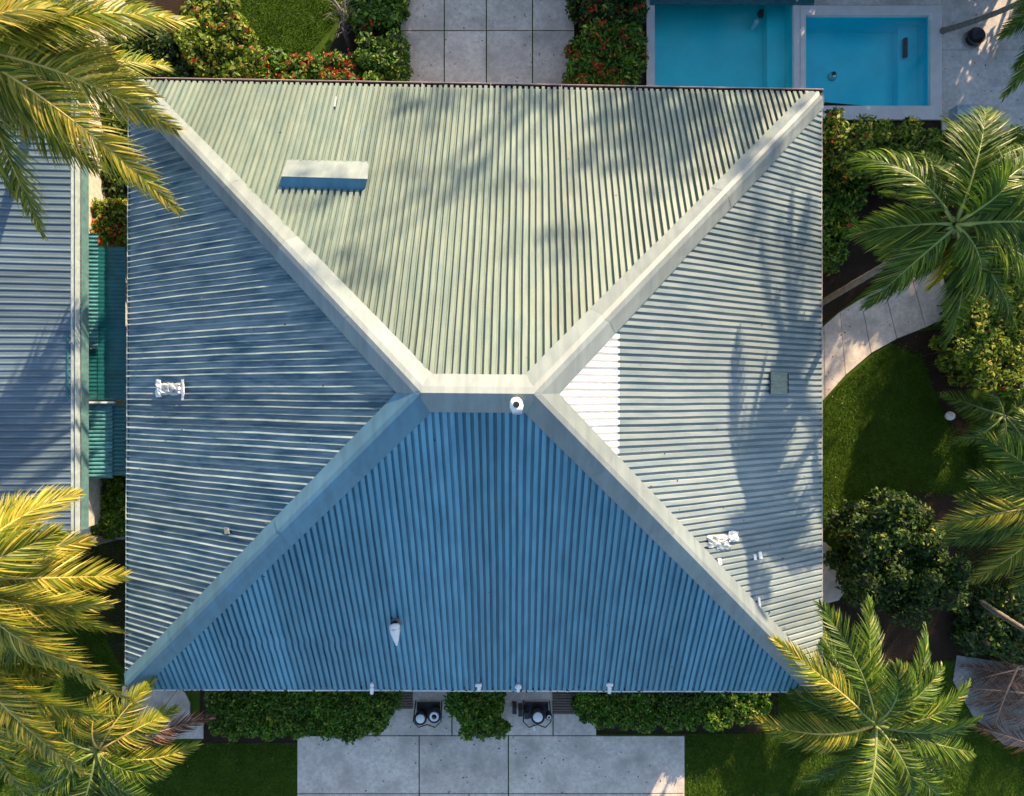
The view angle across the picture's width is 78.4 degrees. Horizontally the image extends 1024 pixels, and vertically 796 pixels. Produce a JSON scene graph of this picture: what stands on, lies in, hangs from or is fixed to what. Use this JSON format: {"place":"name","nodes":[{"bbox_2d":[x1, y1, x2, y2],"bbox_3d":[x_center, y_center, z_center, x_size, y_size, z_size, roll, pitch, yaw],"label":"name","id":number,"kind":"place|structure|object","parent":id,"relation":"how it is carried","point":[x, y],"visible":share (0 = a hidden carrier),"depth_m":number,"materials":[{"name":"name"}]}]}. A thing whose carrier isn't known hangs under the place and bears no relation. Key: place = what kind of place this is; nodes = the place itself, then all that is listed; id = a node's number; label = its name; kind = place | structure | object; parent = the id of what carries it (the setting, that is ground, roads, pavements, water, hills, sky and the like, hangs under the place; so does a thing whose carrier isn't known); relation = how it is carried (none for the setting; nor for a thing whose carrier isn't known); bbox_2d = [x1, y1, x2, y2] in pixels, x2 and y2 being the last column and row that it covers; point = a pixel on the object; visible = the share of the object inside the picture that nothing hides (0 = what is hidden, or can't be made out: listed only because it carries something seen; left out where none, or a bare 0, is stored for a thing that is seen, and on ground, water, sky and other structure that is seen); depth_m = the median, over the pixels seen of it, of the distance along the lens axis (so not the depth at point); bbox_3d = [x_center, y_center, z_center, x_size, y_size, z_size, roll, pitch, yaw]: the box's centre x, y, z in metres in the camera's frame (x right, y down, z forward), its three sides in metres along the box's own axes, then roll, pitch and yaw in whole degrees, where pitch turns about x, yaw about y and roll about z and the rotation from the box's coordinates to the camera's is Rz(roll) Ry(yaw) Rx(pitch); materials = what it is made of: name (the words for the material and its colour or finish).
{"place":"outdoors","nodes":[
{"label":"outdoors","id":0,"kind":"place"},
{"bbox_2d":[74,526,90,536],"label":"path","id":1,"kind":"structure","parent":0,"point":[87,531],"depth_m":19.46,"materials":[{"name":"concrete"}]},
{"bbox_2d":[66,530,125,671],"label":"soil","id":2,"kind":"structure","parent":0,"point":[119,638],"depth_m":19.49,"materials":[{"name":"brown soil"}]},
{"bbox_2d":[0,484,141,720],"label":"palm tree","id":3,"kind":"object","parent":2,"relation":"on","point":[33,552],"visible":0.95,"depth_m":13.27,"materials":[{"name":"green plant"}]},
{"bbox_2d":[122,686,203,738],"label":"path","id":4,"kind":"structure","parent":0,"point":[181,698],"depth_m":19.45,"materials":[{"name":"concrete"}]},
{"bbox_2d":[125,0,399,80],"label":"soil","id":5,"kind":"structure","parent":0,"point":[339,43],"depth_m":19.49,"materials":[{"name":"brown soil"}]},
{"bbox_2d":[105,23,214,77],"bbox_3d":[-11.181,-9.954,18.747,5.039,1.515,2.230,0,90,0],"label":"flowering hedge","id":6,"kind":"object","parent":5,"relation":"on","point":[159,46],"visible":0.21,"depth_m":18.28,"materials":[{"name":"green plant"}]},
{"bbox_2d":[172,0,269,78],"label":"flowering bush","id":7,"kind":"object","parent":5,"relation":"on","point":[224,40],"visible":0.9,"depth_m":17.92,"materials":[{"name":"green plant"}]},
{"bbox_2d":[258,46,360,79],"bbox_3d":[-6.109,-9.754,18.890,3.262,1.352,1.403,7,90,0],"label":"flowering hedge","id":8,"kind":"object","parent":5,"relation":"on","point":[282,65],"visible":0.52,"depth_m":18.54,"materials":[{"name":"green plant"}]},
{"bbox_2d":[318,49,362,80],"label":"flowering bush","id":9,"kind":"object","parent":5,"relation":"on","point":[335,71],"visible":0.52,"depth_m":18.24,"materials":[{"name":"red plant"}]},
{"bbox_2d":[325,0,358,51],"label":"tree","id":10,"kind":"object","parent":5,"relation":"on","point":[344,26],"visible":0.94,"depth_m":18.65,"materials":[{"name":"grey plant"}]},
{"bbox_2d":[334,0,410,38],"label":"garden shrub","id":11,"kind":"object","parent":5,"relation":"on","point":[377,17],"visible":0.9,"depth_m":18.59,"materials":[{"name":"green plant"}]},
{"bbox_2d":[352,28,414,81],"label":"round shrub","id":12,"kind":"object","parent":5,"relation":"on","point":[389,59],"visible":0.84,"depth_m":18.34,"materials":[{"name":"green plant"}]},
{"bbox_2d":[200,691,337,742],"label":"soil","id":13,"kind":"structure","parent":0,"point":[208,737],"depth_m":19.49,"materials":[{"name":"brown soil"}]},
{"bbox_2d":[204,691,404,744],"bbox_3d":[-6.220,9.326,18.951,6.098,1.110,2.134,0,90,0],"label":"clipped hedge","id":14,"kind":"object","parent":13,"relation":"on","point":[268,716],"visible":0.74,"depth_m":18.62,"materials":[{"name":"green plant"}]},
{"bbox_2d":[413,700,441,727],"bbox_3d":[-2.571,9.652,19.185,0.875,0.530,0.627,0,90,0],"label":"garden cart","id":15,"kind":"object","parent":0,"point":[431,712],"visible":1,"depth_m":19.00,"materials":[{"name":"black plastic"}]},
{"bbox_2d":[401,0,573,83],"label":"driveway","id":16,"kind":"structure","parent":0,"point":[553,33],"depth_m":19.45,"materials":[{"name":"concrete"}]},
{"bbox_2d":[297,691,683,795],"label":"patio","id":17,"kind":"structure","parent":0,"point":[367,763],"depth_m":19.45,"materials":[{"name":"concrete"}]},
{"bbox_2d":[398,691,412,708],"bbox_3d":[-3.302,9.338,19.424,0.459,0.042,0.556,0,90,0],"label":"wooden mat","id":18,"kind":"object","parent":17,"relation":"on","point":[407,702],"visible":0.61,"depth_m":19.41,"materials":[{"name":"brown wood"}]},
{"bbox_2d":[512,700,551,727],"bbox_3d":[0.614,9.652,19.185,1.203,0.530,0.627,0,90,0],"label":"barbecue grill","id":19,"kind":"object","parent":17,"relation":"on","point":[537,713],"visible":1,"depth_m":19.05,"materials":[{"name":"black metal"}]},
{"bbox_2d":[552,692,576,713],"bbox_3d":[1.663,9.420,19.424,0.824,0.042,0.721,0,90,0],"label":"wooden mat","id":20,"kind":"object","parent":17,"relation":"on","point":[561,702],"visible":0.59,"depth_m":19.41,"materials":[{"name":"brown wood"}]},
{"bbox_2d":[0,0,1023,795],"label":"ground","id":21,"kind":"structure","parent":0,"point":[324,44],"depth_m":19.50,"materials":[{"name":"green plant"}]},
{"bbox_2d":[0,641,115,795],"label":"palm tree","id":22,"kind":"object","parent":21,"relation":"on","point":[54,705],"visible":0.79,"depth_m":14.06,"materials":[{"name":"green plant"}]},
{"bbox_2d":[0,0,131,534],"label":"neighbour house","id":23,"kind":"structure","parent":21,"relation":"on","point":[44,363],"depth_m":16.44,"materials":[{"name":"paint"}]},
{"bbox_2d":[0,0,201,239],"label":"palm tree","id":24,"kind":"object","parent":21,"relation":"on","point":[66,52],"visible":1,"depth_m":12.77,"materials":[{"name":"green plant"}]},
{"bbox_2d":[0,675,215,795],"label":"palm tree","id":25,"kind":"object","parent":21,"relation":"on","point":[105,742],"visible":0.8,"depth_m":15.80,"materials":[{"name":"green plant"}]},
{"bbox_2d":[89,233,126,477],"bbox_3d":[-11.323,-1.152,18.320,1.274,2.360,6.716,0,90,0],"label":"side canopy","id":26,"kind":"object","parent":21,"relation":"on","point":[107,336],"visible":0.83,"depth_m":17.31,"materials":[{"name":"teal metal"}]},
{"bbox_2d":[90,197,126,248],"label":"flowering bush","id":27,"kind":"object","parent":21,"relation":"on","point":[109,224],"visible":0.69,"depth_m":17.65,"materials":[{"name":"green plant"}]},
{"bbox_2d":[91,470,125,540],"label":"clipped shrub","id":28,"kind":"object","parent":21,"relation":"on","point":[111,522],"visible":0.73,"depth_m":17.97,"materials":[{"name":"green plant"}]},
{"bbox_2d":[99,101,127,199],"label":"garden bush","id":29,"kind":"object","parent":21,"relation":"on","point":[115,189],"visible":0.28,"depth_m":18.08,"materials":[{"name":"green plant"}]},
{"bbox_2d":[124,77,823,692],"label":"house","id":30,"kind":"structure","parent":21,"relation":"on","point":[442,271],"depth_m":14.54,"materials":[{"name":"paint"}]},
{"bbox_2d":[370,681,373,694],"bbox_3d":[-3.607,7.436,16.200,0.164,0.215,0.352,0,90,0],"label":"vent pipe","id":31,"kind":"object","parent":30,"relation":"on","point":[371,688],"visible":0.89,"depth_m":16.11,"materials":[{"name":"white paint"}]},
{"bbox_2d":[389,616,401,645],"bbox_3d":[-2.760,5.469,14.811,0.340,0.508,0.629,0,90,0],"label":"roof vent","id":32,"kind":"object","parent":30,"relation":"on","point":[394,629],"visible":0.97,"depth_m":14.61,"materials":[{"name":"white metal"}]},
{"bbox_2d":[126,685,780,693],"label":"leaf litter","id":33,"kind":"object","parent":30,"relation":"on","point":[435,688],"visible":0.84,"depth_m":16.27,"materials":[{"name":"brown plant"}]},
{"bbox_2d":[475,682,481,691],"bbox_3d":[-0.861,7.402,16.165,0.170,0.230,0.253,0,90,0],"label":"vent pipe","id":34,"kind":"object","parent":30,"relation":"on","point":[478,686],"visible":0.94,"depth_m":16.07,"materials":[{"name":"white paint"}]},
{"bbox_2d":[510,397,522,414],"bbox_3d":[0.078,0.136,11.746,0.320,0.582,0.356,0,90,0],"label":"roof vent","id":35,"kind":"object","parent":30,"relation":"on","point":[516,405],"visible":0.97,"depth_m":11.50,"materials":[{"name":"metal"}]},
{"bbox_2d":[515,682,521,691],"bbox_3d":[0.159,7.414,16.173,0.170,0.230,0.262,0,90,0],"label":"vent pipe","id":36,"kind":"object","parent":30,"relation":"on","point":[518,687],"visible":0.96,"depth_m":16.08,"materials":[{"name":"white paint"}]},
{"bbox_2d":[606,681,612,693],"bbox_3d":[2.504,7.429,16.178,0.170,0.230,0.322,0,90,0],"label":"vent pipe","id":37,"kind":"object","parent":30,"relation":"on","point":[609,686],"visible":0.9,"depth_m":16.09,"materials":[{"name":"white paint"}]},
{"bbox_2d":[443,692,511,741],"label":"clipped shrub","id":38,"kind":"object","parent":21,"relation":"on","point":[479,713],"visible":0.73,"depth_m":18.58,"materials":[{"name":"green plant"}]},
{"bbox_2d":[646,0,799,87],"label":"swimming pool","id":39,"kind":"structure","parent":21,"relation":"in","point":[757,46],"depth_m":20.50,"materials":[{"name":"liquid"}]},
{"bbox_2d":[650,0,814,4],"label":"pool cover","id":40,"kind":"object","parent":39,"relation":"on","point":[732,2],"visible":1,"depth_m":19.35,"materials":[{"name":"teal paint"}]},
{"bbox_2d":[822,159,868,275],"bbox_3d":[9.619,-5.353,18.736,1.895,1.537,3.560,0,90,0],"label":"garden hedge","id":41,"kind":"object","parent":21,"relation":"on","point":[839,220],"visible":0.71,"depth_m":18.32,"materials":[{"name":"green plant"}]},
{"bbox_2d":[751,594,982,795],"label":"palm tree","id":42,"kind":"object","parent":21,"relation":"on","point":[902,719],"visible":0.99,"depth_m":14.82,"materials":[{"name":"green plant"}]},
{"bbox_2d":[814,0,1023,129],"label":"pool deck","id":43,"kind":"structure","parent":21,"relation":"on","point":[963,83],"depth_m":19.45,"materials":[{"name":"concrete"}]},
{"bbox_2d":[800,5,941,119],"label":"spa pool","id":44,"kind":"structure","parent":43,"relation":"in","point":[883,61],"depth_m":20.10,"materials":[{"name":"liquid"}]},
{"bbox_2d":[827,71,836,80],"bbox_3d":[9.970,-10.018,19.544,0.286,0.211,0.286,0,90,0],"label":"chlorine float","id":45,"kind":"object","parent":44,"relation":"in","point":[831,76],"visible":1,"depth_m":19.48,"materials":[{"name":"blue plastic"}]},
{"bbox_2d":[949,105,986,120],"bbox_3d":[13.998,-8.760,19.265,0.900,0.370,0.320,0,90,0],"label":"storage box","id":46,"kind":"object","parent":43,"relation":"on","point":[953,111],"visible":0.5,"depth_m":19.08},
{"bbox_2d":[963,27,985,48],"bbox_3d":[14.252,-11.109,19.340,0.596,0.220,0.596,0,90,0],"label":"planter bowl","id":47,"kind":"object","parent":43,"relation":"on","point":[976,36],"visible":1,"depth_m":19.35,"materials":[{"name":"black plastic"}]},
{"bbox_2d":[822,104,1023,351],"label":"palm tree","id":48,"kind":"object","parent":21,"relation":"on","point":[994,224],"visible":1,"depth_m":12.47,"materials":[{"name":"green plant"}]},
{"bbox_2d":[933,404,1023,596],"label":"palm tree","id":49,"kind":"object","parent":21,"relation":"on","point":[1003,512],"visible":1,"depth_m":15.58,"materials":[{"name":"green plant"}]},
{"bbox_2d":[938,389,1023,456],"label":"palm tree","id":50,"kind":"object","parent":21,"relation":"on","point":[968,408],"visible":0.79,"depth_m":18.46,"materials":[{"name":"green plant"}]},
{"bbox_2d":[940,0,1023,102],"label":"palm tree","id":51,"kind":"object","parent":21,"relation":"on","point":[1016,23],"visible":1,"depth_m":15.54,"materials":[{"name":"green plant"}]},
{"bbox_2d":[138,0,1017,795],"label":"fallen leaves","id":52,"kind":"object","parent":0,"point":[650,486],"depth_m":19.44,"materials":[{"name":"brown plant"}]},
{"bbox_2d":[575,0,645,85],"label":"soil","id":53,"kind":"structure","parent":0,"point":[643,80],"depth_m":19.49,"materials":[{"name":"brown soil"}]},
{"bbox_2d":[561,16,648,84],"bbox_3d":[2.768,-9.993,18.746,2.586,1.612,2.407,0,90,0],"label":"flowering hedge","id":54,"kind":"object","parent":53,"relation":"on","point":[594,53],"visible":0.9,"depth_m":18.33,"materials":[{"name":"green plant"}]},
{"bbox_2d":[565,0,649,36],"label":"flowering hedge","id":55,"kind":"object","parent":53,"relation":"on","point":[583,12],"visible":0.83,"depth_m":18.37,"materials":[{"name":"green plant"}]},
{"bbox_2d":[597,693,777,733],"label":"soil","id":56,"kind":"structure","parent":0,"point":[736,728],"depth_m":19.49,"materials":[{"name":"brown soil"}]},
{"bbox_2d":[571,692,772,733],"bbox_3d":[4.796,9.212,18.965,6.031,1.101,1.784,0,90,0],"label":"clipped hedge","id":57,"kind":"object","parent":56,"relation":"on","point":[675,711],"visible":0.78,"depth_m":18.63,"materials":[{"name":"green plant"}]},
{"bbox_2d":[817,542,843,603],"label":"path","id":58,"kind":"structure","parent":0,"point":[831,593],"depth_m":19.45,"materials":[{"name":"concrete"}]},
{"bbox_2d":[822,268,946,399],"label":"path","id":59,"kind":"structure","parent":0,"point":[868,332],"depth_m":19.46,"materials":[{"name":"concrete"}]},
{"bbox_2d":[822,102,1023,388],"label":"soil","id":60,"kind":"structure","parent":0,"point":[858,262],"depth_m":19.49,"materials":[{"name":"brown soil"}]},
{"bbox_2d":[822,105,896,190],"bbox_3d":[9.551,-7.210,18.360,2.467,2.284,1.921,39,90,0],"label":"garden hedge","id":61,"kind":"object","parent":60,"relation":"on","point":[841,143],"visible":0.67,"depth_m":17.54,"materials":[{"name":"green plant"}]},
{"bbox_2d":[867,115,1023,198],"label":"garden hedge","id":62,"kind":"object","parent":60,"relation":"on","point":[908,133],"visible":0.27,"depth_m":17.53,"materials":[{"name":"green plant"}]},
{"bbox_2d":[1015,131,1023,142],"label":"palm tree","id":63,"kind":"object","parent":60,"relation":"on","point":[1021,137],"visible":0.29,"depth_m":13.51,"materials":[{"name":"green plant"}]},
{"bbox_2d":[823,491,1023,664],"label":"soil","id":64,"kind":"structure","parent":0,"point":[900,644],"depth_m":19.49,"materials":[{"name":"brown soil"}]},
{"bbox_2d":[823,487,973,631],"bbox_3d":[11.109,4.572,18.241,3.530,2.524,3.993,0,90,0],"label":"garden bush","id":65,"kind":"object","parent":64,"relation":"on","point":[895,565],"visible":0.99,"depth_m":17.61,"materials":[{"name":"green plant"}]},
{"bbox_2d":[950,582,1023,665],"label":"garden bush","id":66,"kind":"object","parent":64,"relation":"on","point":[996,634],"visible":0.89,"depth_m":19.05,"materials":[{"name":"green plant"}]},
{"bbox_2d":[978,598,1023,632],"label":"palm tree","id":67,"kind":"object","parent":64,"relation":"on","point":[998,613],"visible":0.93,"depth_m":18.13,"materials":[{"name":"brown plant"}]},
{"bbox_2d":[890,329,971,444],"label":"soil","id":68,"kind":"structure","parent":0,"point":[920,342],"depth_m":19.49,"materials":[{"name":"brown soil"}]},
{"bbox_2d":[945,411,954,419],"bbox_3d":[13.506,0.553,19.363,0.279,0.275,0.279,0,90,0],"label":"garden globe","id":69,"kind":"object","parent":68,"relation":"on","point":[949,415],"visible":1,"depth_m":19.27,"materials":[{"name":"white paint"}]},
{"bbox_2d":[925,249,1023,399],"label":"garden bush","id":70,"kind":"object","parent":68,"relation":"on","point":[983,353],"visible":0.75,"depth_m":17.70,"materials":[{"name":"green plant"}]},
{"bbox_2d":[952,655,1023,746],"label":"path","id":71,"kind":"structure","parent":0,"point":[960,680],"depth_m":19.47,"materials":[{"name":"grey concrete"}]},
{"bbox_2d":[958,674,1023,703],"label":"fallen frond","id":72,"kind":"object","parent":71,"relation":"on","point":[992,690],"visible":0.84,"depth_m":19.12,"materials":[{"name":"brown plant"}]},
{"bbox_2d":[959,658,1023,687],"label":"fallen frond","id":73,"kind":"object","parent":71,"relation":"on","point":[978,667],"visible":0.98,"depth_m":19.24,"materials":[{"name":"brown plant"}]},
{"bbox_2d":[968,688,1023,711],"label":"fallen frond","id":74,"kind":"object","parent":71,"relation":"on","point":[982,704],"visible":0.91,"depth_m":19.27,"materials":[{"name":"brown plant"}]},
{"bbox_2d":[971,657,1023,687],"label":"fallen frond","id":75,"kind":"object","parent":71,"relation":"on","point":[997,674],"visible":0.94,"depth_m":19.12,"materials":[{"name":"brown plant"}]},
{"bbox_2d":[972,721,1023,752],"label":"fallen frond","id":76,"kind":"object","parent":71,"relation":"on","point":[994,732],"visible":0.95,"depth_m":19.24,"materials":[{"name":"plant"}]},
{"bbox_2d":[980,665,1020,731],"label":"fallen frond","id":77,"kind":"object","parent":71,"relation":"on","point":[1009,687],"visible":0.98,"depth_m":19.07,"materials":[{"name":"brown plant"}]},
{"bbox_2d":[1002,657,1023,701],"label":"fallen frond","id":78,"kind":"object","parent":71,"relation":"on","point":[1019,686],"visible":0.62,"depth_m":19.24,"materials":[{"name":"brown plant"}]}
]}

